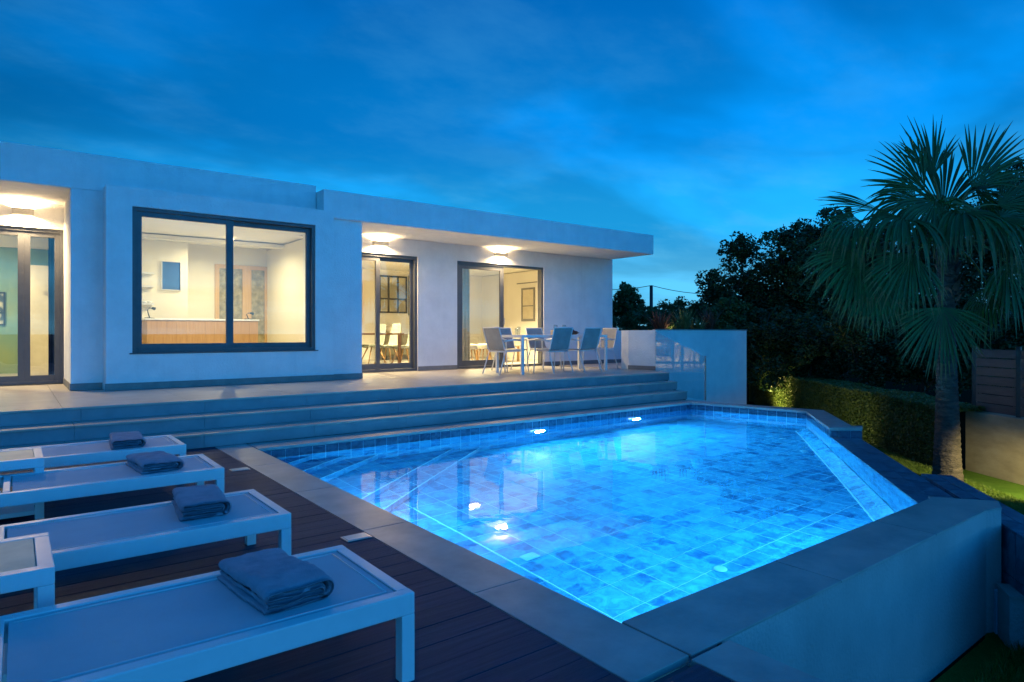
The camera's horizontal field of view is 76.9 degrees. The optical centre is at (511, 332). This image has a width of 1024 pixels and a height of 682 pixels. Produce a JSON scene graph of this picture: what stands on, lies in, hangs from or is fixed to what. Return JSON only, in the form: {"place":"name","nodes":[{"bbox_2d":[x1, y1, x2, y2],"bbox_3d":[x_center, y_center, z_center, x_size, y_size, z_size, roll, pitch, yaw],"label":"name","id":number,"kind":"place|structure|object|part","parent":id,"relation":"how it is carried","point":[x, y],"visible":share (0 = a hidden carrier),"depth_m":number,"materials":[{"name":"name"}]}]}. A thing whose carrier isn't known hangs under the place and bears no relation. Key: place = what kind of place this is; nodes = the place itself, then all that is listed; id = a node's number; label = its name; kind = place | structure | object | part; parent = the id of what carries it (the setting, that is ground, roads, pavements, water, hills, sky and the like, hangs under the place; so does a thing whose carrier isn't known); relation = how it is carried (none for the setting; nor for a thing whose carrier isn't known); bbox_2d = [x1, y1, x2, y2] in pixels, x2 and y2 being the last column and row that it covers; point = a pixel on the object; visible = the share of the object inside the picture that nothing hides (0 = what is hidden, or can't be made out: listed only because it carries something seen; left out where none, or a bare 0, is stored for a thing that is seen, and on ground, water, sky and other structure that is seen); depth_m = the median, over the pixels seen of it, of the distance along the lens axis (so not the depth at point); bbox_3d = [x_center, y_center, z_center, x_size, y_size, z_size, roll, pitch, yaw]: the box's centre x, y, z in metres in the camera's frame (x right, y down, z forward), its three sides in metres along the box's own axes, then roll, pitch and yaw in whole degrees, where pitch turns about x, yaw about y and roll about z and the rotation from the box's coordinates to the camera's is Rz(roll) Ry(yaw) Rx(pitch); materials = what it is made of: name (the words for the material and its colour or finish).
{"place":"outdoors","nodes":[
{"label":"outdoors","id":0,"kind":"place"},
{"bbox_2d":[0,447,732,681],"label":"wooden deck","id":1,"kind":"structure","parent":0,"point":[462,635],"depth_m":2.80,"materials":[{"name":"brown wood"}]},
{"bbox_2d":[0,447,43,519],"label":"side table","id":2,"kind":"object","parent":1,"relation":"on","point":[17,459],"visible":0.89,"depth_m":4.21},
{"bbox_2d":[0,532,54,681],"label":"side table","id":3,"kind":"object","parent":1,"relation":"on","point":[26,561],"visible":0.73,"depth_m":2.27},
{"bbox_2d":[0,435,185,472],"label":"sun lounger","id":4,"kind":"object","parent":1,"relation":"on","point":[68,454],"visible":0.67,"depth_m":5.04,"materials":[{"name":"fabric"}]},
{"bbox_2d":[109,431,145,449],"bbox_3d":[-3.164,0.879,5.302,0.251,0.087,0.462,0,0,-36],"label":"folded towel","id":5,"kind":"object","parent":4,"relation":"on","point":[123,440],"visible":1,"depth_m":5.15,"materials":[{"name":"fabric"}]},
{"bbox_2d":[0,454,223,507],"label":"sun lounger","id":6,"kind":"object","parent":1,"relation":"on","point":[63,484],"visible":0.8,"depth_m":4.07,"materials":[{"name":"fabric"}]},
{"bbox_2d":[125,451,183,473],"bbox_3d":[-2.447,0.880,4.415,0.274,0.086,0.453,0,0,-41],"label":"folded towel","id":7,"kind":"object","parent":6,"relation":"on","point":[151,462],"visible":1,"depth_m":4.30,"materials":[{"name":"fabric"}]},
{"bbox_2d":[0,489,290,570],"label":"sun lounger","id":8,"kind":"object","parent":1,"relation":"on","point":[86,539],"visible":0.77,"depth_m":3.05,"materials":[{"name":"fabric"}]},
{"bbox_2d":[171,484,231,520],"bbox_3d":[-1.626,0.876,3.369,0.246,0.095,0.427,0,0,-35],"label":"folded towel","id":9,"kind":"object","parent":8,"relation":"on","point":[198,502],"visible":1,"depth_m":3.24,"materials":[{"name":"fabric"}]},
{"bbox_2d":[0,545,414,681],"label":"sun lounger","id":10,"kind":"object","parent":1,"relation":"on","point":[186,628],"visible":0.93,"depth_m":2.04,"materials":[{"name":"fabric"}]},
{"bbox_2d":[217,548,333,614],"bbox_3d":[-0.854,0.878,2.323,0.262,0.092,0.440,0,0,-42],"label":"folded towel","id":11,"kind":"object","parent":10,"relation":"on","point":[269,581],"visible":1,"depth_m":2.23,"materials":[{"name":"blue fabric"}]},
{"bbox_2d":[229,467,249,471],"bbox_3d":[-2.421,1.215,5.737,0.155,0.007,0.110,0,0,-38],"label":"deck plate","id":12,"kind":"object","parent":1,"relation":"on","point":[239,469],"visible":1,"depth_m":5.72,"materials":[{"name":"metal"}]},
{"bbox_2d":[0,374,687,449],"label":"terrace steps","id":13,"kind":"structure","parent":1,"relation":"on","point":[198,425],"depth_m":7.98,"materials":[{"name":"tile"}]},
{"bbox_2d":[340,532,371,541],"bbox_3d":[-0.926,1.215,3.834,0.155,0.007,0.110,0,0,-38],"label":"deck plate","id":14,"kind":"object","parent":1,"relation":"on","point":[356,537],"visible":1,"depth_m":3.82,"materials":[{"name":"metal"}]},
{"bbox_2d":[0,0,1023,330],"label":"sky","id":15,"kind":"structure","parent":0,"point":[688,125],"materials":[{"name":"blue"}]},
{"bbox_2d":[277,409,916,622],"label":"water","id":16,"kind":"structure","parent":0,"point":[621,520],"depth_m":5.30,"materials":[{"name":"blue liquid"}]},
{"bbox_2d":[747,344,1023,681],"bbox_3d":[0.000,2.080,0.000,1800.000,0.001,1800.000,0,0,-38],"label":"ground","id":17,"kind":"structure","parent":0,"point":[965,396],"depth_m":22.02,"materials":[{"name":"green plant"}]},
{"bbox_2d":[0,363,669,413],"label":"terrace floor","id":18,"kind":"structure","parent":17,"relation":"on","point":[32,398],"depth_m":8.99,"materials":[{"name":"tile"}]},
{"bbox_2d":[0,141,652,390],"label":"house","id":19,"kind":"structure","parent":18,"relation":"on","point":[298,269],"depth_m":10.80,"materials":[{"name":"white paint"}]},
{"bbox_2d":[0,292,4,325],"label":"bedroom picture","id":20,"kind":"object","parent":19,"relation":"attached to","point":[2,308],"visible":1,"depth_m":12.07,"materials":[{"name":"white paper"}]},
{"bbox_2d":[12,207,33,215],"bbox_3d":[-7.176,-1.778,9.464,0.260,0.095,0.105,0,0,-38],"label":"wall lamp","id":21,"kind":"object","parent":19,"relation":"attached to","point":[22,211],"visible":1,"depth_m":9.43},
{"bbox_2d":[0,225,63,385],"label":"double door","id":22,"kind":"structure","parent":19,"relation":"in","point":[24,234],"depth_m":9.58,"materials":[{"name":"metal"}]},
{"bbox_2d":[30,265,47,374],"bbox_3d":[-8.607,-0.219,12.110,0.710,1.980,0.890,0,0,-38],"label":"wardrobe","id":23,"kind":"object","parent":19,"relation":"on","point":[38,319],"visible":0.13,"depth_m":11.61,"materials":[{"name":"white wood"}]},
{"bbox_2d":[48,238,54,374],"bbox_3d":[-7.160,-0.465,10.074,0.130,2.430,0.069,0,0,-38],"label":"curtain","id":24,"kind":"object","parent":19,"relation":"hanging from","point":[51,306],"visible":0.52,"depth_m":10.06,"materials":[{"name":"fabric"}]},
{"bbox_2d":[142,270,153,317],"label":"kitchen shelves","id":25,"kind":"object","parent":19,"relation":"attached to","point":[147,286],"visible":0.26,"depth_m":11.79,"materials":[{"name":"paint"}]},
{"bbox_2d":[161,261,180,290],"bbox_3d":[-6.367,-1.060,12.056,0.330,0.540,0.030,0,0,-38],"label":"blue picture","id":26,"kind":"object","parent":19,"relation":"attached to","point":[170,275],"visible":1,"depth_m":12.05},
{"bbox_2d":[142,318,258,343],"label":"kitchen island","id":27,"kind":"structure","parent":19,"relation":"on","point":[162,330],"depth_m":11.00,"materials":[{"name":"brown wood"}]},
{"bbox_2d":[132,206,314,352],"bbox_3d":[-4.228,-0.725,9.665,2.556,2.006,0.135,0,0,-38],"label":"sliding window","id":28,"kind":"structure","parent":19,"relation":"in","point":[137,212],"depth_m":9.60,"materials":[{"name":"metal"}]},
{"bbox_2d":[215,264,266,342],"bbox_3d":[-5.732,-0.325,13.671,1.049,2.190,0.054,0,0,-38],"label":"curtain","id":29,"kind":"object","parent":19,"relation":"in","point":[249,282],"depth_m":13.70,"materials":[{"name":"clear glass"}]},
{"bbox_2d":[362,324,385,363],"bbox_3d":[-3.441,0.278,16.109,0.557,0.995,0.501,0,0,-38],"label":"shell chair","id":30,"kind":"object","parent":19,"relation":"on","point":[382,330],"visible":0.59,"depth_m":16.10,"materials":[{"name":"white plastic"}]},
{"bbox_2d":[373,240,388,245],"bbox_3d":[-2.547,-1.730,12.511,0.290,0.080,0.105,0,0,-38],"label":"wall lamp","id":31,"kind":"object","parent":19,"relation":"attached to","point":[380,243],"visible":1,"depth_m":12.46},
{"bbox_2d":[362,333,403,362],"bbox_3d":[-3.618,0.391,15.024,1.250,0.760,2.300,0,0,-38],"label":"indoor table","id":32,"kind":"object","parent":19,"relation":"on","point":[399,347],"visible":0.21,"depth_m":14.48,"materials":[{"name":"brown wood"}]},
{"bbox_2d":[374,323,400,363],"bbox_3d":[-2.968,0.278,15.529,0.558,0.995,0.501,0,0,-41],"label":"shell chair","id":33,"kind":"object","parent":19,"relation":"on","point":[393,339],"visible":0.61,"depth_m":15.65,"materials":[{"name":"white plastic"}]},
{"bbox_2d":[362,252,416,372],"bbox_3d":[-2.685,-0.384,12.586,1.825,2.308,0.140,0,0,-38],"label":"sliding door","id":34,"kind":"structure","parent":19,"relation":"in","point":[412,365],"depth_m":12.87,"materials":[{"name":"metal"}]},
{"bbox_2d":[380,275,406,312],"bbox_3d":[-3.436,-1.100,18.672,0.900,1.080,0.030,0,0,-38],"label":"window mirror","id":35,"kind":"object","parent":19,"relation":"attached to","point":[393,294],"depth_m":18.68,"materials":[{"name":"clear glass"}]},
{"bbox_2d":[380,334,408,359],"bbox_3d":[-2.897,0.411,18.792,2.000,0.720,0.480,0,0,-38],"label":"sideboard","id":36,"kind":"object","parent":19,"relation":"on","point":[404,337],"visible":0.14,"depth_m":18.16,"materials":[{"name":"brown wood"}]},
{"bbox_2d":[386,325,391,332],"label":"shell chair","id":37,"kind":"object","parent":36,"relation":"on","point":[388,328],"visible":0.48,"depth_m":18.19,"materials":[{"name":"plastic"}]},
{"bbox_3d":[-3.337,0.351,18.160,0.470,0.540,0.019,0,0,-38],"label":"door","id":38,"kind":"part","parent":36,"relation":"part of","materials":[{"name":"beige wood"}]},
{"bbox_3d":[-2.949,0.351,18.460,0.470,0.540,0.019,0,0,-38],"label":"door","id":39,"kind":"part","parent":36,"relation":"part of","materials":[{"name":"beige wood"}]},
{"bbox_2d":[391,333,408,362],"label":"shell chair","id":40,"kind":"object","parent":19,"relation":"on","point":[406,346],"visible":0.36,"depth_m":14.98,"materials":[{"name":"wood"}]},
{"bbox_2d":[408,275,408,315],"bbox_3d":[-2.645,-1.090,19.284,1.000,1.180,0.030,0,0,-38],"label":"wall cabinet","id":41,"kind":"object","parent":19,"relation":"attached to","point":[408,295],"depth_m":18.98,"materials":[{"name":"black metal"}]},
{"bbox_2d":[462,269,469,360],"bbox_3d":[-1.140,-0.475,14.222,0.490,2.450,0.069,0,0,-38],"label":"curtain","id":42,"kind":"object","parent":19,"relation":"hanging from","point":[465,315],"visible":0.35,"depth_m":14.30,"materials":[{"name":"white fabric"}]},
{"bbox_2d":[470,344,477,359],"bbox_3d":[-1.027,0.524,15.637,0.400,0.497,0.394,0,0,-38],"label":"stool","id":43,"kind":"object","parent":19,"relation":"on","point":[474,347],"visible":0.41,"depth_m":15.52,"materials":[{"name":"fabric"}]},
{"bbox_2d":[478,344,491,359],"bbox_3d":[-0.674,0.524,16.162,0.400,0.497,0.394,0,0,-38],"label":"stool","id":44,"kind":"object","parent":19,"relation":"on","point":[482,346],"visible":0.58,"depth_m":16.02,"materials":[{"name":"fabric"}]},
{"bbox_2d":[476,345,520,361],"bbox_3d":[-0.378,0.551,17.086,1.100,0.440,0.700,0,0,-38],"label":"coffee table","id":45,"kind":"object","parent":19,"relation":"on","point":[518,354],"visible":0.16,"depth_m":17.09,"materials":[{"name":"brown wood"}]},
{"bbox_2d":[457,261,542,368],"bbox_3d":[-0.252,-0.376,14.447,2.406,2.293,0.170,0,0,-38],"label":"sliding door","id":46,"kind":"structure","parent":19,"relation":"in","point":[461,265],"depth_m":14.24,"materials":[{"name":"metal"}]},
{"bbox_2d":[494,252,507,256],"bbox_3d":[-0.245,-1.728,14.290,0.310,0.075,0.105,0,0,-38],"label":"wall lamp","id":47,"kind":"object","parent":19,"relation":"attached to","point":[500,254],"visible":1,"depth_m":14.23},
{"bbox_2d":[521,287,534,320],"bbox_3d":[0.466,-0.815,18.749,0.029,0.970,0.600,0,0,-38],"label":"side window","id":48,"kind":"structure","parent":19,"relation":"in","point":[527,294],"depth_m":18.73,"materials":[{"name":"glass"}]},
{"bbox_2d":[482,327,520,374],"bbox_3d":[-0.175,0.340,12.196,0.604,0.887,0.552,0,0,-42],"label":"dining chair","id":49,"kind":"object","parent":18,"relation":"on","point":[495,341],"visible":0.86,"depth_m":12.06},
{"bbox_2d":[491,328,528,371],"bbox_3d":[-0.050,0.340,13.182,0.552,0.887,0.604,0,0,-36],"label":"dining chair","id":50,"kind":"object","parent":18,"relation":"on","point":[509,345],"visible":0.61,"depth_m":13.38,"materials":[{"name":"white metal"}]},
{"bbox_2d":[525,328,561,369],"bbox_3d":[0.659,0.340,13.730,0.552,0.887,0.604,0,0,-41],"label":"dining chair","id":51,"kind":"object","parent":18,"relation":"on","point":[535,331],"visible":0.67,"depth_m":13.82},
{"bbox_2d":[495,335,606,374],"bbox_3d":[0.822,0.412,12.958,2.250,0.735,0.840,0,0,-38],"label":"dining table","id":52,"kind":"object","parent":18,"relation":"on","point":[522,337],"visible":0.84,"depth_m":12.57,"materials":[{"name":"white metal"}]},
{"bbox_2d":[533,327,573,373],"bbox_3d":[0.808,0.340,12.478,0.552,0.887,0.604,0,0,-38],"label":"dining chair","id":53,"kind":"object","parent":18,"relation":"on","point":[561,339],"visible":1,"depth_m":12.33,"materials":[{"name":"fabric"}]},
{"bbox_2d":[563,327,601,371],"bbox_3d":[1.422,0.340,12.979,0.552,0.887,0.604,0,0,-41],"label":"dining chair","id":54,"kind":"object","parent":18,"relation":"on","point":[590,339],"visible":0.88,"depth_m":12.83,"materials":[{"name":"fabric"}]},
{"bbox_2d":[582,328,618,368],"bbox_3d":[1.927,0.340,14.025,0.604,0.887,0.552,0,0,-36],"label":"dining chair","id":55,"kind":"object","parent":18,"relation":"on","point":[611,333],"visible":0.75,"depth_m":14.07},
{"bbox_2d":[687,356,705,400],"bbox_3d":[3.203,0.600,12.396,0.028,1.240,1.720,0,0,-19],"label":"glass screen","id":56,"kind":"object","parent":18,"relation":"on","point":[705,379],"visible":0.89,"depth_m":11.58,"materials":[{"name":"glass"}]},
{"bbox_2d":[612,331,620,362],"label":"terrace wall","id":57,"kind":"structure","parent":17,"relation":"on","point":[617,349],"depth_m":16.67,"materials":[{"name":"white paint"}]},
{"bbox_2d":[612,281,652,328],"bbox_3d":[5.591,-0.088,30.227,2.267,4.553,2.621,0,0,-38],"label":"tree","id":58,"kind":"object","parent":17,"relation":"on","point":[626,300],"visible":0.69,"depth_m":29.52,"materials":[{"name":"green plant"}]},
{"bbox_2d":[612,308,675,330],"bbox_3d":[4.051,0.706,20.196,2.296,2.958,1.366,0,0,1],"label":"shrub","id":59,"kind":"object","parent":17,"relation":"on","point":[633,319],"visible":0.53,"depth_m":20.05,"materials":[{"name":"green plant"}]},
{"bbox_2d":[612,285,702,306],"bbox_3d":[7.658,-0.609,38.140,8.223,5.659,11.837,0,0,-70],"label":"utility pole","id":60,"kind":"object","parent":17,"relation":"on","point":[651,295],"visible":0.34,"depth_m":33.94,"materials":[{"name":"black metal"}]},
{"bbox_2d":[652,296,700,328],"bbox_3d":[5.573,0.479,20.784,1.708,3.411,1.868,0,0,38],"label":"shrub","id":61,"kind":"object","parent":17,"relation":"on","point":[677,304],"visible":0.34,"depth_m":20.70,"materials":[{"name":"green plant"}]},
{"bbox_2d":[621,329,746,403],"bbox_3d":[3.947,1.054,14.530,3.453,2.252,0.835,0,0,-38],"label":"glass railing","id":62,"kind":"object","parent":17,"relation":"on","point":[679,355],"visible":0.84,"depth_m":14.08,"materials":[{"name":"clear glass"}]},
{"bbox_2d":[644,308,674,328],"bbox_3d":[3.232,-0.237,14.045,0.875,0.595,0.793,0,0,-38],"label":"flax plant","id":63,"kind":"object","parent":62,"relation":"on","point":[660,322],"visible":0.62,"depth_m":13.94,"materials":[{"name":"red plant"}]},
{"bbox_2d":[665,317,682,328],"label":"bush","id":64,"kind":"object","parent":62,"relation":"in","point":[676,326],"visible":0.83,"depth_m":14.09,"materials":[{"name":"green plant"}]},
{"bbox_2d":[671,308,695,328],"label":"flax plant","id":65,"kind":"object","parent":62,"relation":"on","point":[685,319],"visible":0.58,"depth_m":14.38,"materials":[{"name":"green plant"}]},
{"bbox_2d":[689,317,708,328],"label":"flax plant","id":66,"kind":"object","parent":62,"relation":"on","point":[699,325],"visible":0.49,"depth_m":14.87,"materials":[{"name":"green plant"}]},
{"bbox_2d":[697,308,721,328],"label":"flax plant","id":67,"kind":"object","parent":62,"relation":"on","point":[710,320],"visible":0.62,"depth_m":15.09,"materials":[{"name":"red plant"}]},
{"bbox_2d":[721,324,736,328],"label":"bush","id":68,"kind":"object","parent":62,"relation":"in","point":[729,327],"visible":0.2,"depth_m":15.31,"materials":[{"name":"green plant"}]},
{"bbox_2d":[692,231,793,403],"bbox_3d":[7.035,-0.429,18.977,2.808,5.239,3.115,0,0,-38],"label":"broadleaf tree","id":69,"kind":"object","parent":17,"relation":"on","point":[715,288],"visible":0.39,"depth_m":18.85,"materials":[{"name":"green plant"}]},
{"bbox_2d":[737,218,842,371],"bbox_3d":[7.565,-0.507,17.966,2.708,5.395,3.141,0,0,-38],"label":"broadleaf tree","id":70,"kind":"object","parent":17,"relation":"on","point":[790,297],"visible":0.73,"depth_m":17.44,"materials":[{"name":"green plant"}]},
{"bbox_2d":[689,510,1000,681],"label":"retaining wall","id":71,"kind":"structure","parent":17,"relation":"on","point":[923,612],"depth_m":3.61,"materials":[{"name":"paint"}]},
{"bbox_2d":[791,205,925,380],"bbox_3d":[9.461,-0.685,18.106,3.786,5.751,3.635,0,0,-38],"label":"broadleaf tree","id":72,"kind":"object","parent":17,"relation":"on","point":[824,213],"visible":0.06,"depth_m":17.67,"materials":[{"name":"green plant"}]},
{"bbox_2d":[823,303,921,387],"bbox_3d":[8.062,0.761,14.526,2.273,2.855,1.594,0,0,4],"label":"shrub","id":73,"kind":"object","parent":17,"relation":"on","point":[868,368],"visible":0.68,"depth_m":14.25,"materials":[{"name":"green plant"}]},
{"bbox_2d":[849,216,1002,391],"bbox_3d":[10.872,-0.466,16.926,4.226,5.313,3.104,0,0,-12],"label":"broadleaf tree","id":74,"kind":"object","parent":17,"relation":"on","point":[966,269],"visible":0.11,"depth_m":16.17,"materials":[{"name":"green plant"}]},
{"bbox_2d":[831,437,1023,651],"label":"overflow edge","id":75,"kind":"object","parent":17,"relation":"on","point":[1008,606],"visible":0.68,"depth_m":4.70,"materials":[{"name":"blue stone"}]},
{"bbox_2d":[879,307,984,395],"bbox_3d":[9.178,0.812,14.078,1.484,2.750,2.123,0,0,-38],"label":"shrub","id":76,"kind":"object","parent":17,"relation":"on","point":[964,379],"visible":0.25,"depth_m":13.88,"materials":[{"name":"green plant"}]},
{"bbox_2d":[934,157,1023,407],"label":"broadleaf tree","id":77,"kind":"object","parent":17,"relation":"on","point":[966,295],"visible":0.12,"depth_m":15.80,"materials":[{"name":"green plant"}]},
{"bbox_2d":[956,298,1023,403],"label":"shrub","id":78,"kind":"object","parent":17,"relation":"on","point":[1007,339],"visible":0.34,"depth_m":13.30,"materials":[{"name":"green plant"}]},
{"bbox_2d":[965,411,1023,484],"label":"boundary wall","id":79,"kind":"structure","parent":17,"relation":"on","point":[994,445],"depth_m":9.22,"materials":[{"name":"beige paint"}]},
{"bbox_2d":[972,346,1023,417],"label":"slat fence","id":80,"kind":"object","parent":79,"relation":"on","point":[987,380],"visible":0.91,"depth_m":9.26,"materials":[{"name":"grey wood"}]},
{"bbox_2d":[761,405,1023,681],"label":"lawn","id":81,"kind":"structure","parent":0,"point":[989,645],"depth_m":4.20,"materials":[{"name":"green plant"}]},
{"bbox_2d":[699,296,763,330],"bbox_3d":[6.183,0.581,18.031,2.012,3.208,1.245,0,0,-1],"label":"shrub","id":82,"kind":"object","parent":81,"relation":"on","point":[732,310],"visible":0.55,"depth_m":17.70,"materials":[{"name":"green plant"}]},
{"bbox_2d":[732,311,807,391],"bbox_3d":[6.571,0.817,16.926,1.948,2.742,2.321,0,0,-38],"label":"shrub","id":83,"kind":"object","parent":81,"relation":"on","point":[759,348],"visible":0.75,"depth_m":16.46,"materials":[{"name":"green plant"}]},
{"bbox_2d":[749,368,985,466],"bbox_3d":[7.182,1.588,14.790,0.855,1.063,10.652,0,0,4],"label":"hedge","id":84,"kind":"object","parent":81,"relation":"on","point":[900,422],"visible":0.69,"depth_m":11.73,"materials":[{"name":"green plant"}]},
{"bbox_2d":[796,115,1023,481],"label":"fan palm","id":85,"kind":"object","parent":81,"relation":"on","point":[943,226],"visible":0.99,"depth_m":8.47,"materials":[{"name":"green plant"}]},
{"bbox_2d":[962,639,1023,681],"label":"rough grass","id":86,"kind":"structure","parent":81,"relation":"on","point":[1002,675],"depth_m":3.92,"materials":[{"name":"green plant"}]},
{"bbox_2d":[868,443,1023,514],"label":"lawn grass","id":87,"kind":"structure","parent":0,"point":[915,467],"depth_m":8.75,"materials":[{"name":"green plant"}]},
{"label":"pool floor","id":88,"kind":"structure","parent":0,"visible":0},
{"bbox_2d":[262,404,858,681],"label":"pool wall","id":89,"kind":"structure","parent":88,"relation":"on","point":[295,451],"depth_m":8.62,"materials":[{"name":"tile"}]},
{"bbox_2d":[215,400,1001,681],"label":"pool coping","id":90,"kind":"object","parent":89,"relation":"on","point":[653,644],"visible":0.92,"depth_m":3.21,"materials":[{"name":"stone"}]}
]}

